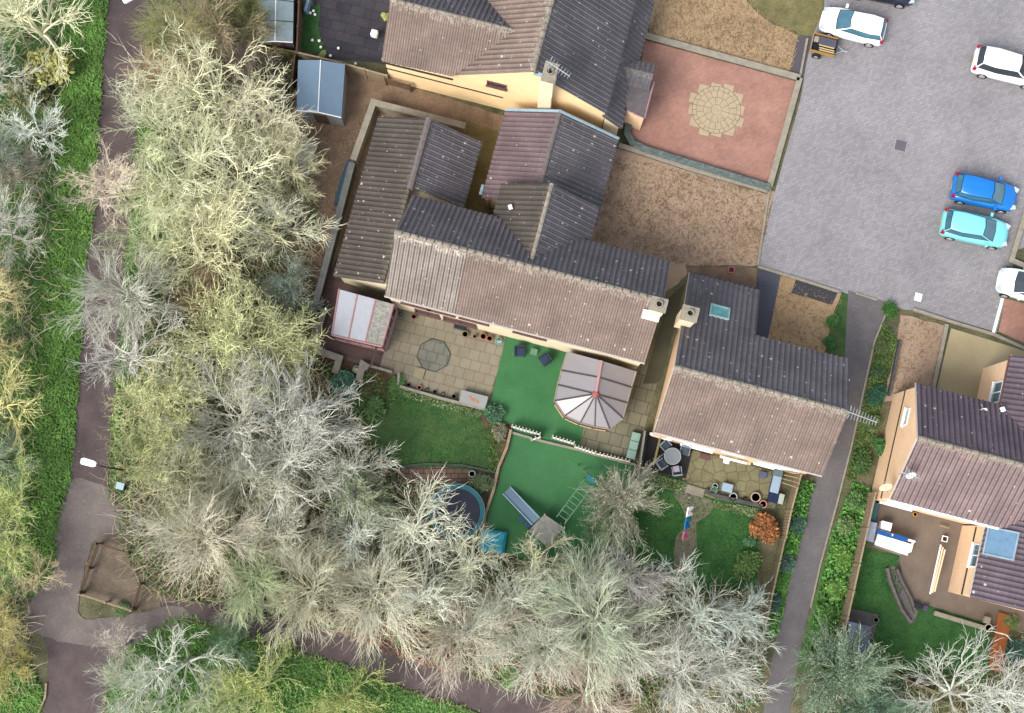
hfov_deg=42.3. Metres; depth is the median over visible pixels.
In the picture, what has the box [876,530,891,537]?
seat cushion
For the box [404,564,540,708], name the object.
bare tree
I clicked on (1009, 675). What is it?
shrub
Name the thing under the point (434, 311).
window
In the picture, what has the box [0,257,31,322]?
bare tree
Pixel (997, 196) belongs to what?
parked car
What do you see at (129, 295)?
bare tree
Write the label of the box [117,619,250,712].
bare tree
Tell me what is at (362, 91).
gravel yard
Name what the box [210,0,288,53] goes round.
bare tree
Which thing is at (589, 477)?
monkey bars
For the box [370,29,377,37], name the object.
white cube
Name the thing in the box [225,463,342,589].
bare tree
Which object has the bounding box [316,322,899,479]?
border plants
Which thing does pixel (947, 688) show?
bare tree
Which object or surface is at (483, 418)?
flower bed
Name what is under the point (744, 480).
patio
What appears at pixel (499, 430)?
shrub
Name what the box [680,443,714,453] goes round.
window
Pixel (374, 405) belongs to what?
shrub
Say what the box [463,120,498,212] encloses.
side passage
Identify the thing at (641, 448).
garden screen
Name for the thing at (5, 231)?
bare tree
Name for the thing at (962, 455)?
brick house
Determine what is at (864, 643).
shed
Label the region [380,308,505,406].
patio
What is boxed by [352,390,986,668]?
lawn
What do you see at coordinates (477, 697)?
footpath
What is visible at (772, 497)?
storage box
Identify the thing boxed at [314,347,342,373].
planter wall
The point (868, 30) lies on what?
parked car
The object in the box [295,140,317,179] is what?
concrete slab
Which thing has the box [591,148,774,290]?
gravel driveway
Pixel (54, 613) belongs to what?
path
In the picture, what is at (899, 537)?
seat cushion
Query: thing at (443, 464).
kerb
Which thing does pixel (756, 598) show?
bare tree
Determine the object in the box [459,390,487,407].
storage box
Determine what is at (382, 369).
kerb
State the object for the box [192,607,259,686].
bare tree
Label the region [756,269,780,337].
garden path
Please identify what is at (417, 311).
window
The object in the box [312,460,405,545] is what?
bare tree
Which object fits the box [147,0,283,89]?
bare tree
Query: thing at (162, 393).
bare tree
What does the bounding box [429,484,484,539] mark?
trampoline
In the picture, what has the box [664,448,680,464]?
garden table
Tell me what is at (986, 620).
stone block
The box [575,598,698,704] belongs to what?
bare tree
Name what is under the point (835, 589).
shrub
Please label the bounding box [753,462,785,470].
window
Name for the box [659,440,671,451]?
garden chair
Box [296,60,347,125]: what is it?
shed
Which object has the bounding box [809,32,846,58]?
trailer
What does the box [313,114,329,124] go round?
door
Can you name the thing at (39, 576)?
bare tree
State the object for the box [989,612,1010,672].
boardwalk
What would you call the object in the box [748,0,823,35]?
front garden
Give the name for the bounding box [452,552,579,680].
bare tree
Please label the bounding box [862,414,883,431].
shrub
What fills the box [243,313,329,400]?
bare tree
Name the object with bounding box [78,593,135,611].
fence
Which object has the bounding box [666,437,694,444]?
window
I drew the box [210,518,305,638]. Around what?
bare tree
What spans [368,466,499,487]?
brick path
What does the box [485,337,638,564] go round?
artificial turf
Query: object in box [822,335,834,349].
shrub
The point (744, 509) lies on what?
border plants
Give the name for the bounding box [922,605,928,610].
flower crate
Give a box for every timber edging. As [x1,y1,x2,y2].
[38,683,47,712]
[102,674,109,712]
[184,618,477,712]
[482,429,511,528]
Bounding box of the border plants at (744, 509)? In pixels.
[402,389,762,517]
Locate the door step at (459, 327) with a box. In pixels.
[453,324,465,330]
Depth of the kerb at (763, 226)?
79.49 m
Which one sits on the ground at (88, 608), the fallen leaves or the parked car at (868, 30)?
the fallen leaves
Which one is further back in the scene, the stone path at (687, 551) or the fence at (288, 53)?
the fence at (288, 53)
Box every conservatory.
[331,289,397,351]
[554,352,636,431]
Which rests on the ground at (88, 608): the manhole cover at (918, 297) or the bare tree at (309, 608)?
the bare tree at (309, 608)
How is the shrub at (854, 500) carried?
on the ground at (88, 608)
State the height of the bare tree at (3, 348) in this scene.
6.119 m
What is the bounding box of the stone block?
[982,616,990,623]
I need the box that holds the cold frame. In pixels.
[625,431,640,459]
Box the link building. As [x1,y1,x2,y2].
[479,108,619,226]
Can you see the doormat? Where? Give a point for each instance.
(704, 456)
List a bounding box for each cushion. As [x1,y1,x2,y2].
[673,466,679,471]
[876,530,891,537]
[893,534,907,541]
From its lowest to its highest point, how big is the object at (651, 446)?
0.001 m
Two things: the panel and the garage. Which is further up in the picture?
the panel
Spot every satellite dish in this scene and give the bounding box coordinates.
[879,481,891,492]
[906,469,915,480]
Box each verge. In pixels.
[0,0,107,597]
[2,667,43,712]
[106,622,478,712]
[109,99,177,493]
[764,479,813,639]
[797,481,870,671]
[824,292,847,357]
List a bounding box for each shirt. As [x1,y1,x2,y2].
[682,530,689,539]
[684,516,691,529]
[686,506,693,516]
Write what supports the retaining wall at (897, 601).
on the lawn at (925, 617)
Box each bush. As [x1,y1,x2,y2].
[7,68,55,110]
[24,46,74,86]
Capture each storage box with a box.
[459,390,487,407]
[721,482,732,492]
[767,492,780,504]
[870,503,878,521]
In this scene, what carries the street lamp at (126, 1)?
on the ground at (88, 608)
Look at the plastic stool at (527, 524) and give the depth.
76.96 m
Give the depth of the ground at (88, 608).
77.35 m
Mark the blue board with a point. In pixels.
(308, 3)
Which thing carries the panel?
in the trailer
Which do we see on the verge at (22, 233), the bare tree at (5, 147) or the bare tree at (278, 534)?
the bare tree at (5, 147)
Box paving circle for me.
[688,82,744,136]
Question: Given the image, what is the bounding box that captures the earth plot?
[83,544,175,610]
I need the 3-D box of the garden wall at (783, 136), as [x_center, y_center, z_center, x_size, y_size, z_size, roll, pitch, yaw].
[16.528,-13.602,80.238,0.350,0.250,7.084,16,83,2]
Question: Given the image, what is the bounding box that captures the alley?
[763,290,885,712]
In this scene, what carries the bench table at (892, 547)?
on the garden bench at (897, 542)
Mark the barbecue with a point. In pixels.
(774, 485)
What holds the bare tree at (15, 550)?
on the verge at (22, 233)
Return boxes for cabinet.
[877,521,891,531]
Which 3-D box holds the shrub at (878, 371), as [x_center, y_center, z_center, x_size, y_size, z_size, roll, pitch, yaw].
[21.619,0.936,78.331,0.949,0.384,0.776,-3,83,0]
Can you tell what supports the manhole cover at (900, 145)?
on the car park
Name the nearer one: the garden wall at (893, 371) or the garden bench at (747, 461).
the garden bench at (747, 461)
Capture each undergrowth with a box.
[0,0,1023,712]
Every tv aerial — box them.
[544,56,570,77]
[844,406,876,424]
[899,467,919,480]
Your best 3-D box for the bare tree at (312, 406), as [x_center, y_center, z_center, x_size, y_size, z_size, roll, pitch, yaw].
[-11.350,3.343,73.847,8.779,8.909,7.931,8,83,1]
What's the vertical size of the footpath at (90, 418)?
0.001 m
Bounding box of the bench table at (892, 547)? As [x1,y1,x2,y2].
[874,539,908,554]
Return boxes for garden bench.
[738,458,750,464]
[875,529,914,552]
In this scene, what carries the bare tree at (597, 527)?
on the ground at (88, 608)
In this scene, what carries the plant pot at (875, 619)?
on the paved slab
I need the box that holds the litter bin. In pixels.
[115,482,128,489]
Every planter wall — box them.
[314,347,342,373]
[356,359,369,381]
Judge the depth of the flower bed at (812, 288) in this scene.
79.08 m
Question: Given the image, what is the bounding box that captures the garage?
[333,116,481,292]
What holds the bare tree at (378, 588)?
on the ground at (88, 608)
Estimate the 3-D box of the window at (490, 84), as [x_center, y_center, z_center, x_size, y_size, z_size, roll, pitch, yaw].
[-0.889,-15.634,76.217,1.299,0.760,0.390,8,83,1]
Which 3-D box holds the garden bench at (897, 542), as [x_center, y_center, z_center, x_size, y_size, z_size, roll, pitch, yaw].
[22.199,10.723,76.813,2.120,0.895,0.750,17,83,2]
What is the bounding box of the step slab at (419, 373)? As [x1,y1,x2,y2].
[413,367,425,378]
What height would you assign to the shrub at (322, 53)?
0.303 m
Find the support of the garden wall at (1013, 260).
on the car park
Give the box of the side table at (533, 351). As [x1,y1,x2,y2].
[530,348,537,355]
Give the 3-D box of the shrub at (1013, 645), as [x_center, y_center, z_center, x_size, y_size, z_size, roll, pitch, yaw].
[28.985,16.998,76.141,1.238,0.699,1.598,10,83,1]
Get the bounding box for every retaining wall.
[885,568,911,622]
[894,569,916,612]
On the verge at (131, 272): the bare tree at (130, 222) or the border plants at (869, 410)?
the bare tree at (130, 222)
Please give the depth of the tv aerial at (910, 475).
70.16 m
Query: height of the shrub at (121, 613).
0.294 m
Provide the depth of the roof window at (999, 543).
72.33 m
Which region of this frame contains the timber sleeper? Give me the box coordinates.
[653,438,660,463]
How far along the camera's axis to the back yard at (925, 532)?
77.08 m
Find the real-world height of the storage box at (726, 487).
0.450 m
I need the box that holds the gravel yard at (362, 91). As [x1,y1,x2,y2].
[288,58,502,332]
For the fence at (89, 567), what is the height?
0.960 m
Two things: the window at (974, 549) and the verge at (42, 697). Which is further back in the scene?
the verge at (42, 697)
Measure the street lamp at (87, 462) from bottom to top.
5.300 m
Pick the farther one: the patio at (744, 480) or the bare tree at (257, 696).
the patio at (744, 480)
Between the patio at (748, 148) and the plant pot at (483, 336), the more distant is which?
the patio at (748, 148)
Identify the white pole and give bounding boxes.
[929,545,941,593]
[931,547,943,592]
[934,549,945,591]
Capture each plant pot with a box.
[353,366,358,372]
[462,331,467,337]
[469,470,474,476]
[480,333,486,339]
[495,337,501,344]
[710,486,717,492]
[729,493,736,500]
[750,492,760,501]
[759,500,766,507]
[873,617,878,622]
[984,624,992,631]
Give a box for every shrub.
[113,600,129,618]
[319,50,326,56]
[329,369,357,399]
[364,394,386,422]
[380,12,387,20]
[388,375,405,395]
[468,473,494,493]
[483,403,505,424]
[492,422,507,442]
[499,666,519,690]
[731,550,762,581]
[742,536,755,546]
[748,512,779,544]
[767,593,782,613]
[774,553,795,573]
[789,514,806,534]
[817,602,834,625]
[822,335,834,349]
[823,578,848,601]
[824,314,839,327]
[830,544,852,572]
[837,514,855,537]
[844,489,865,512]
[850,448,873,476]
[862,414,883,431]
[866,385,887,405]
[869,366,884,377]
[871,437,885,455]
[874,340,888,354]
[881,300,897,319]
[1000,668,1017,684]
[1002,614,1019,630]
[1005,638,1023,664]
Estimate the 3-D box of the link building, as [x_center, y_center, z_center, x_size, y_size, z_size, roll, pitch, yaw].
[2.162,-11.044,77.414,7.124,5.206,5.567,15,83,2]
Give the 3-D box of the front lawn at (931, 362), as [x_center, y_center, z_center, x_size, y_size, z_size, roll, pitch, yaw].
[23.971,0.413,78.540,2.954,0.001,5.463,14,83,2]
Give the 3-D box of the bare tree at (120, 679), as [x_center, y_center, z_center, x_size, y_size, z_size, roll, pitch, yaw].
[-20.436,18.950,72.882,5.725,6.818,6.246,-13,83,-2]
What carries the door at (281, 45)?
in the shed at (286, 11)
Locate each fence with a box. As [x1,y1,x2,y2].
[78,542,102,593]
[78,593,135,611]
[96,543,131,554]
[130,582,144,609]
[257,43,294,58]
[290,52,298,92]
[295,0,303,54]
[295,52,388,84]
[384,77,411,91]
[511,424,540,434]
[551,435,574,444]
[574,444,595,454]
[595,451,629,462]
[758,538,785,632]
[779,474,801,537]
[835,492,876,634]
[873,669,939,693]
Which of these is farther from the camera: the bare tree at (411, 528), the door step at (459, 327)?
the door step at (459, 327)
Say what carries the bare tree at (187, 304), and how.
on the ground at (88, 608)
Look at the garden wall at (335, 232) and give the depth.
78.45 m
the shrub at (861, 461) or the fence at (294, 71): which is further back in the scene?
the fence at (294, 71)
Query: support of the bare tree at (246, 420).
on the ground at (88, 608)
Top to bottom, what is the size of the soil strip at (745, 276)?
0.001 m
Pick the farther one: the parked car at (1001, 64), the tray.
the parked car at (1001, 64)
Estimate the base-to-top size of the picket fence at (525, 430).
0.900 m
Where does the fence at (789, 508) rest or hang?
on the ground at (88, 608)
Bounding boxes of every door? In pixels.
[270,43,285,48]
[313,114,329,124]
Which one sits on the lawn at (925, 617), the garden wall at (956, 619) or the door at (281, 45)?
the garden wall at (956, 619)
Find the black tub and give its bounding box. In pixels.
[914,602,921,608]
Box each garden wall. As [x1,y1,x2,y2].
[311,309,327,342]
[312,162,356,309]
[350,98,465,165]
[400,385,486,409]
[618,143,767,193]
[624,122,769,190]
[645,33,800,79]
[704,489,762,507]
[768,77,802,186]
[873,544,900,554]
[887,341,900,395]
[932,611,983,629]
[1008,211,1023,268]
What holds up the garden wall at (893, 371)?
on the front lawn at (931, 362)
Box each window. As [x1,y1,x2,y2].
[400,302,430,311]
[414,308,440,319]
[427,308,455,317]
[442,316,477,329]
[458,317,489,326]
[485,80,507,91]
[512,331,546,341]
[624,82,653,129]
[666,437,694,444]
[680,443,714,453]
[709,303,730,319]
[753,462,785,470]
[771,464,798,471]
[879,501,916,511]
[900,407,909,426]
[966,542,979,567]
[982,528,1019,560]
[988,380,1002,402]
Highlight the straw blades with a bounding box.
[305,0,943,390]
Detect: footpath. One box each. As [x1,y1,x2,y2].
[71,0,148,487]
[160,601,614,712]
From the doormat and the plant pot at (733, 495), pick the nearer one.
the plant pot at (733, 495)
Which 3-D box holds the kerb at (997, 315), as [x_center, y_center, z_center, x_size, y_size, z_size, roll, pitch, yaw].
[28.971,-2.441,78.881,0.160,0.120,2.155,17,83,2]
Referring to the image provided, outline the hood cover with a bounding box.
[771,469,782,477]
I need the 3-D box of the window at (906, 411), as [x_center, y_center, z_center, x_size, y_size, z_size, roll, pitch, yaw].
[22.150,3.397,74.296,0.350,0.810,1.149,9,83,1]
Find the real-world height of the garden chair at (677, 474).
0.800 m
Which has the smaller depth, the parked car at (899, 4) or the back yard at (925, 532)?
the back yard at (925, 532)
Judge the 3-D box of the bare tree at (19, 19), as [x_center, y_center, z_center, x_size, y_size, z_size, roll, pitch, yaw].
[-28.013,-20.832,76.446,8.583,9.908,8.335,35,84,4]
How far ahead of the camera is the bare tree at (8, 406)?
75.65 m
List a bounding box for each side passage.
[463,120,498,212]
[643,283,684,383]
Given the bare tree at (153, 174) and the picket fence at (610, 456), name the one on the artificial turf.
the picket fence at (610, 456)
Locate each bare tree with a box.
[0,0,94,85]
[0,35,44,95]
[0,86,68,169]
[0,120,31,173]
[0,142,52,202]
[0,173,46,279]
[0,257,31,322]
[0,311,28,375]
[0,355,45,451]
[0,425,49,492]
[0,436,44,562]
[0,512,37,592]
[0,588,29,660]
[0,629,36,710]
[3,549,71,597]
[37,231,193,356]
[51,132,159,237]
[64,291,203,389]
[81,645,174,712]
[87,189,188,290]
[87,617,147,680]
[94,400,208,493]
[95,472,277,600]
[98,105,246,248]
[99,61,224,204]
[100,330,223,461]
[108,10,288,155]
[114,407,231,553]
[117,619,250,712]
[118,39,193,102]
[121,0,221,67]
[127,114,321,249]
[132,170,293,303]
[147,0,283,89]
[151,342,300,497]
[155,265,331,422]
[163,259,241,336]
[172,417,314,538]
[175,657,260,712]
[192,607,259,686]
[197,627,312,712]
[205,69,315,185]
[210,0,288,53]
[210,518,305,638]
[211,33,289,113]
[220,330,359,545]
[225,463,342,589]
[229,175,343,269]
[229,341,378,488]
[230,98,330,203]
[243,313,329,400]
[248,512,378,665]
[253,241,333,329]
[292,650,403,712]
[306,494,389,566]
[307,520,441,687]
[309,441,404,517]
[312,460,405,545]
[338,463,471,579]
[377,531,488,633]
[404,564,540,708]
[429,513,514,617]
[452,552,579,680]
[494,597,595,704]
[511,531,583,606]
[513,516,679,712]
[537,627,644,712]
[545,534,629,632]
[569,454,673,558]
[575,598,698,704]
[576,506,642,570]
[581,542,706,618]
[628,604,759,712]
[655,549,772,666]
[677,623,787,712]
[705,578,785,664]
[783,605,922,712]
[825,668,940,712]
[888,622,1023,712]
[986,646,1023,712]
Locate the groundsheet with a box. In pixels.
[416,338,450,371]
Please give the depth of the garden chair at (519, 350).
78.19 m
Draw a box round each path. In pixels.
[24,478,190,648]
[44,637,108,712]
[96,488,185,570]
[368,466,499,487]
[673,491,713,584]
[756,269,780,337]
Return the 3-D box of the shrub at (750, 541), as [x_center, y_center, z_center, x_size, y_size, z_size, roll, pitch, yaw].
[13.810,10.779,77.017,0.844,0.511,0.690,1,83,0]
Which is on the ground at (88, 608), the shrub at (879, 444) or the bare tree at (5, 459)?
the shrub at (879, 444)
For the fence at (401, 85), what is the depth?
80.01 m
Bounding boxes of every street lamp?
[80,458,129,470]
[122,0,166,24]
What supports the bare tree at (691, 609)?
on the ground at (88, 608)
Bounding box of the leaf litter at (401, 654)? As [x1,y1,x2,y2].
[327,605,638,708]
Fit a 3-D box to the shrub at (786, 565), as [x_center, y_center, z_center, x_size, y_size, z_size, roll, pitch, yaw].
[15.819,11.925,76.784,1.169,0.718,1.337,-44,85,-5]
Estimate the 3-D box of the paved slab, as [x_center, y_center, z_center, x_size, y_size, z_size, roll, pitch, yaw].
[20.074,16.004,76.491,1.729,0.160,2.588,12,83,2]
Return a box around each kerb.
[369,364,392,373]
[392,463,495,473]
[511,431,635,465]
[756,187,771,264]
[757,265,839,292]
[799,38,807,77]
[810,314,885,607]
[856,292,876,300]
[912,308,1023,349]
[931,324,948,386]
[992,298,1003,332]
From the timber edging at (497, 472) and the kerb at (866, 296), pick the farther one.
the kerb at (866, 296)
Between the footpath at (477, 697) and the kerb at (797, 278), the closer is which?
the footpath at (477, 697)
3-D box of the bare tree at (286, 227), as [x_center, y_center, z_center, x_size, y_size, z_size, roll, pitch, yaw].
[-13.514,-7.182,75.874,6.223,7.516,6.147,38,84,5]
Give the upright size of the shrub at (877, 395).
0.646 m
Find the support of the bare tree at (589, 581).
on the ground at (88, 608)
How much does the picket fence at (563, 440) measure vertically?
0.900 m
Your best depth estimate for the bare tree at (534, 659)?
73.19 m
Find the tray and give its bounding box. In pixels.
[778,493,784,503]
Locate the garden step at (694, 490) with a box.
[683,484,704,497]
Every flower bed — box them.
[300,352,392,394]
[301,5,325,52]
[481,416,511,473]
[792,280,836,303]
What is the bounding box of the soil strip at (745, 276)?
[685,264,756,287]
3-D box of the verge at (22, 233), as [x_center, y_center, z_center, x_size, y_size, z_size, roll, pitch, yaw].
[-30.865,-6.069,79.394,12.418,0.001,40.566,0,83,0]
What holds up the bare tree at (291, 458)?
on the ground at (88, 608)
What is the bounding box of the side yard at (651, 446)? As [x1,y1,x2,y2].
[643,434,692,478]
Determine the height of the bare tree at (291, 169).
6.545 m
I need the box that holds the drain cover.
[728,266,734,273]
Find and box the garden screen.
[636,431,645,479]
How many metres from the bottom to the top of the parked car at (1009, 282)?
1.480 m
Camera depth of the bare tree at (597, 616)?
72.18 m
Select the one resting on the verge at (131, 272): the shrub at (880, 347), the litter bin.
the litter bin
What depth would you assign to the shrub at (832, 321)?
78.58 m
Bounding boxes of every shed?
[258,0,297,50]
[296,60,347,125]
[841,620,870,654]
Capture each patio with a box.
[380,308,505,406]
[580,364,656,458]
[631,40,795,182]
[683,450,783,508]
[937,328,1023,397]
[999,298,1023,342]
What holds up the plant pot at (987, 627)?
on the lawn at (925, 617)
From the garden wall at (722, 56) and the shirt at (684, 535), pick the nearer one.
the shirt at (684, 535)
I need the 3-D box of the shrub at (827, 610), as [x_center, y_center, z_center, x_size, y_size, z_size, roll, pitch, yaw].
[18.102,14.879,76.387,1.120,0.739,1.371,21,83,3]
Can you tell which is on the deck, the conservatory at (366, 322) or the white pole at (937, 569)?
the conservatory at (366, 322)
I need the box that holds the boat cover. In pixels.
[334,158,355,205]
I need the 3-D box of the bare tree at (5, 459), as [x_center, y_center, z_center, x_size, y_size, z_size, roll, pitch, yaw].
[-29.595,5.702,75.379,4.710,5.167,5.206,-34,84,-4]
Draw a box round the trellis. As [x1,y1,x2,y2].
[782,471,799,487]
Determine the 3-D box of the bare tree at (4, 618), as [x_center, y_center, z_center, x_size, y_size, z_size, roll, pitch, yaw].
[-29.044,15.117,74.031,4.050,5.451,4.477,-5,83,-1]
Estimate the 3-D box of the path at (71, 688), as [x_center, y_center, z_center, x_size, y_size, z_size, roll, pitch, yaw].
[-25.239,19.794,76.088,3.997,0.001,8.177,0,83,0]
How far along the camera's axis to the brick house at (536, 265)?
72.94 m
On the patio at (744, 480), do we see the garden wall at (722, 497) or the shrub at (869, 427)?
the garden wall at (722, 497)
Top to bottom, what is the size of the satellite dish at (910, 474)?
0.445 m
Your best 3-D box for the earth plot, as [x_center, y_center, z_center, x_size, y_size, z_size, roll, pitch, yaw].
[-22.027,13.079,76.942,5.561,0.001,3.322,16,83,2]
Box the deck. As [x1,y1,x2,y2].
[315,251,392,366]
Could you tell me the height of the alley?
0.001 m
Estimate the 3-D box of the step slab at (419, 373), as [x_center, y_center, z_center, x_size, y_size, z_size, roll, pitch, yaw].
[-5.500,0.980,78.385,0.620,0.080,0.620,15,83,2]
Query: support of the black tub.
on the terrace
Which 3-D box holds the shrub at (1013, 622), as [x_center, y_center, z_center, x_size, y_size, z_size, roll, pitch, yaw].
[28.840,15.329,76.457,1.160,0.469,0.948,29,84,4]
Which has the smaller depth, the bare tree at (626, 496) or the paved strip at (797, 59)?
the bare tree at (626, 496)
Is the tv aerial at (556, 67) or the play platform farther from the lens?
the play platform
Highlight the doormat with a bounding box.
[699,453,710,460]
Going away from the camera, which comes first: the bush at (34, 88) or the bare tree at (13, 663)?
the bare tree at (13, 663)
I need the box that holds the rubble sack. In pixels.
[813,36,819,42]
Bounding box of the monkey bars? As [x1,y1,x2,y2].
[555,464,595,523]
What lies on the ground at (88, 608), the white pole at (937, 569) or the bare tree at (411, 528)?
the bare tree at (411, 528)
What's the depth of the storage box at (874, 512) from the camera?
76.97 m
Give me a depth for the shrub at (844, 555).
76.56 m
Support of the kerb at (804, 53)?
on the paved strip at (797, 59)
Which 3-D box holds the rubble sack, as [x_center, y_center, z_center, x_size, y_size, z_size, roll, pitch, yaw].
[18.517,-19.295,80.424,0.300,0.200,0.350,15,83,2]
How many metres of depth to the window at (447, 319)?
77.96 m
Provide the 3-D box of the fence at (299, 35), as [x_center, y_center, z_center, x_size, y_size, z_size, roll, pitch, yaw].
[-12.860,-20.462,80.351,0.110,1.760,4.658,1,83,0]
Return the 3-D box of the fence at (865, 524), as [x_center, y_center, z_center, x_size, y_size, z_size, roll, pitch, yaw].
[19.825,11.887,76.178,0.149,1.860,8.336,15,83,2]
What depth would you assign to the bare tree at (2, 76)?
78.98 m
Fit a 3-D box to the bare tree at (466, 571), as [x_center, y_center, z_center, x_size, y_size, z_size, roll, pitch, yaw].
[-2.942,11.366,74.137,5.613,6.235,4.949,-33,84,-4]
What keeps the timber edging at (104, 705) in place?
on the ground at (88, 608)
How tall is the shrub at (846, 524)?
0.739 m
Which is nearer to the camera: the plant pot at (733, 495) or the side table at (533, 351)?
the plant pot at (733, 495)
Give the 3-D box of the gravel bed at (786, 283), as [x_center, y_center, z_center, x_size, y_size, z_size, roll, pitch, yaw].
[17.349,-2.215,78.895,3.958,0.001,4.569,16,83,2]
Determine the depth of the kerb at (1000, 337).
78.70 m
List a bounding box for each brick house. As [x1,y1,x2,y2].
[381,0,654,134]
[384,183,669,369]
[651,272,848,476]
[872,355,1023,610]
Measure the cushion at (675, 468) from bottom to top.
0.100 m
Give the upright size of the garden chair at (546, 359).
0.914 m
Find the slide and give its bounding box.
[503,486,539,524]
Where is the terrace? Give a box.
[887,566,917,622]
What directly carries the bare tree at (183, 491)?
on the ground at (88, 608)
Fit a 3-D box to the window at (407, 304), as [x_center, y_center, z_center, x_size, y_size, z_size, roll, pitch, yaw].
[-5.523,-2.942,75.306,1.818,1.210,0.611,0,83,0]
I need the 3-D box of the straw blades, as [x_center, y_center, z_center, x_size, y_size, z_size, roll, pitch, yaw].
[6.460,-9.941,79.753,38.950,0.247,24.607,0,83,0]
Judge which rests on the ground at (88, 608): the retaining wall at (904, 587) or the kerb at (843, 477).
the kerb at (843, 477)
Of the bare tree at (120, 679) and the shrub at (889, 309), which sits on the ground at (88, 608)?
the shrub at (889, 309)
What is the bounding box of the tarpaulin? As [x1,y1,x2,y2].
[478,529,506,553]
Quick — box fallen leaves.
[46,15,998,674]
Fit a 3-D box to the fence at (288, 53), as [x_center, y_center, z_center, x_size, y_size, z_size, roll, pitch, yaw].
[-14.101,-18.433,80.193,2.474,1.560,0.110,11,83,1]
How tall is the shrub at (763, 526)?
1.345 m
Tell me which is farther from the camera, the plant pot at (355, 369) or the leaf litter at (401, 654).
the plant pot at (355, 369)
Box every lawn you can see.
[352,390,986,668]
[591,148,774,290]
[631,472,757,591]
[852,548,992,691]
[884,315,943,401]
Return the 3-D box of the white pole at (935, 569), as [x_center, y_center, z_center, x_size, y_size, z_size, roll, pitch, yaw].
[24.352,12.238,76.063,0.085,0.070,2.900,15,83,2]
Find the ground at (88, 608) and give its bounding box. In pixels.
[0,0,1023,712]
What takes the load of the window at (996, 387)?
in the brick house at (962, 455)
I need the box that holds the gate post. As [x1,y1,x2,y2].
[370,347,376,366]
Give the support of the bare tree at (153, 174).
on the ground at (88, 608)
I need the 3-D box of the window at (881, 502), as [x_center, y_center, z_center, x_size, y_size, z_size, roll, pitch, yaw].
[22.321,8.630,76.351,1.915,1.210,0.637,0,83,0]
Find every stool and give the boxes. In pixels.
[518,515,524,521]
[525,521,530,527]
[759,471,766,478]
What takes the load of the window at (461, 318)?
in the brick house at (536, 265)
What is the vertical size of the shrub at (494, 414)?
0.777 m
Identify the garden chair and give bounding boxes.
[514,345,525,356]
[538,352,552,366]
[655,458,667,470]
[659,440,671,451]
[672,466,682,476]
[680,445,690,455]
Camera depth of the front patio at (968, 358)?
78.59 m
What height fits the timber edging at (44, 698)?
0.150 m
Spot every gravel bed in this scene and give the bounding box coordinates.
[649,0,798,70]
[768,276,839,352]
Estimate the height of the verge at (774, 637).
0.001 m
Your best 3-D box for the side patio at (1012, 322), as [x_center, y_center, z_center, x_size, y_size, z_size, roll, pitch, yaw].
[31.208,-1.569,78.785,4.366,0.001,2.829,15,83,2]
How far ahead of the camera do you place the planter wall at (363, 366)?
78.03 m
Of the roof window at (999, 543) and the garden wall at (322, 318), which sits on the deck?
the garden wall at (322, 318)
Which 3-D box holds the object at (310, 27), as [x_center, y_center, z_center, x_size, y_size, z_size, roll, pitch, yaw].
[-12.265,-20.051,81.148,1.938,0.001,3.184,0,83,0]
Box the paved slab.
[849,609,877,654]
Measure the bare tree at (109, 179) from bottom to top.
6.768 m
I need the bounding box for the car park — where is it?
[759,0,1023,331]
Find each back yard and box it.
[314,0,389,63]
[873,503,1023,631]
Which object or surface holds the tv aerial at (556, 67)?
attached to the brick house at (495, 53)
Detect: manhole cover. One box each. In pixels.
[893,138,907,152]
[914,293,921,301]
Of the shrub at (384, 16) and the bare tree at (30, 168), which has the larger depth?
the shrub at (384, 16)
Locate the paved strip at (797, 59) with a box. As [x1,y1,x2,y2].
[790,36,811,74]
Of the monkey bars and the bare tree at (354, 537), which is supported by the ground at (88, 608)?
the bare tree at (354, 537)
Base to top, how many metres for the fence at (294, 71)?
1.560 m
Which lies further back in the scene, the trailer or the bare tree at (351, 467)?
the trailer
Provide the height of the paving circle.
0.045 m
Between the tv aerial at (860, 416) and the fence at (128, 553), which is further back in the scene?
the fence at (128, 553)
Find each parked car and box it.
[819,4,888,47]
[857,0,914,8]
[938,208,1010,249]
[949,172,1019,213]
[970,45,1023,88]
[995,267,1023,300]
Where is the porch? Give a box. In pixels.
[623,59,655,90]
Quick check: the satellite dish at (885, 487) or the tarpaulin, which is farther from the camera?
the tarpaulin
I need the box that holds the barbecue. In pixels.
[768,476,781,493]
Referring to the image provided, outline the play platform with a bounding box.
[522,514,564,553]
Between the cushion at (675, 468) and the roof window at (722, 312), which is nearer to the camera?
the roof window at (722, 312)
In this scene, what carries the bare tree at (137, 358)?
on the verge at (131, 272)
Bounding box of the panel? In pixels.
[818,36,836,47]
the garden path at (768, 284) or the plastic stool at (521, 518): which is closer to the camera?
the plastic stool at (521, 518)
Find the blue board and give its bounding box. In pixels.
[304,0,311,14]

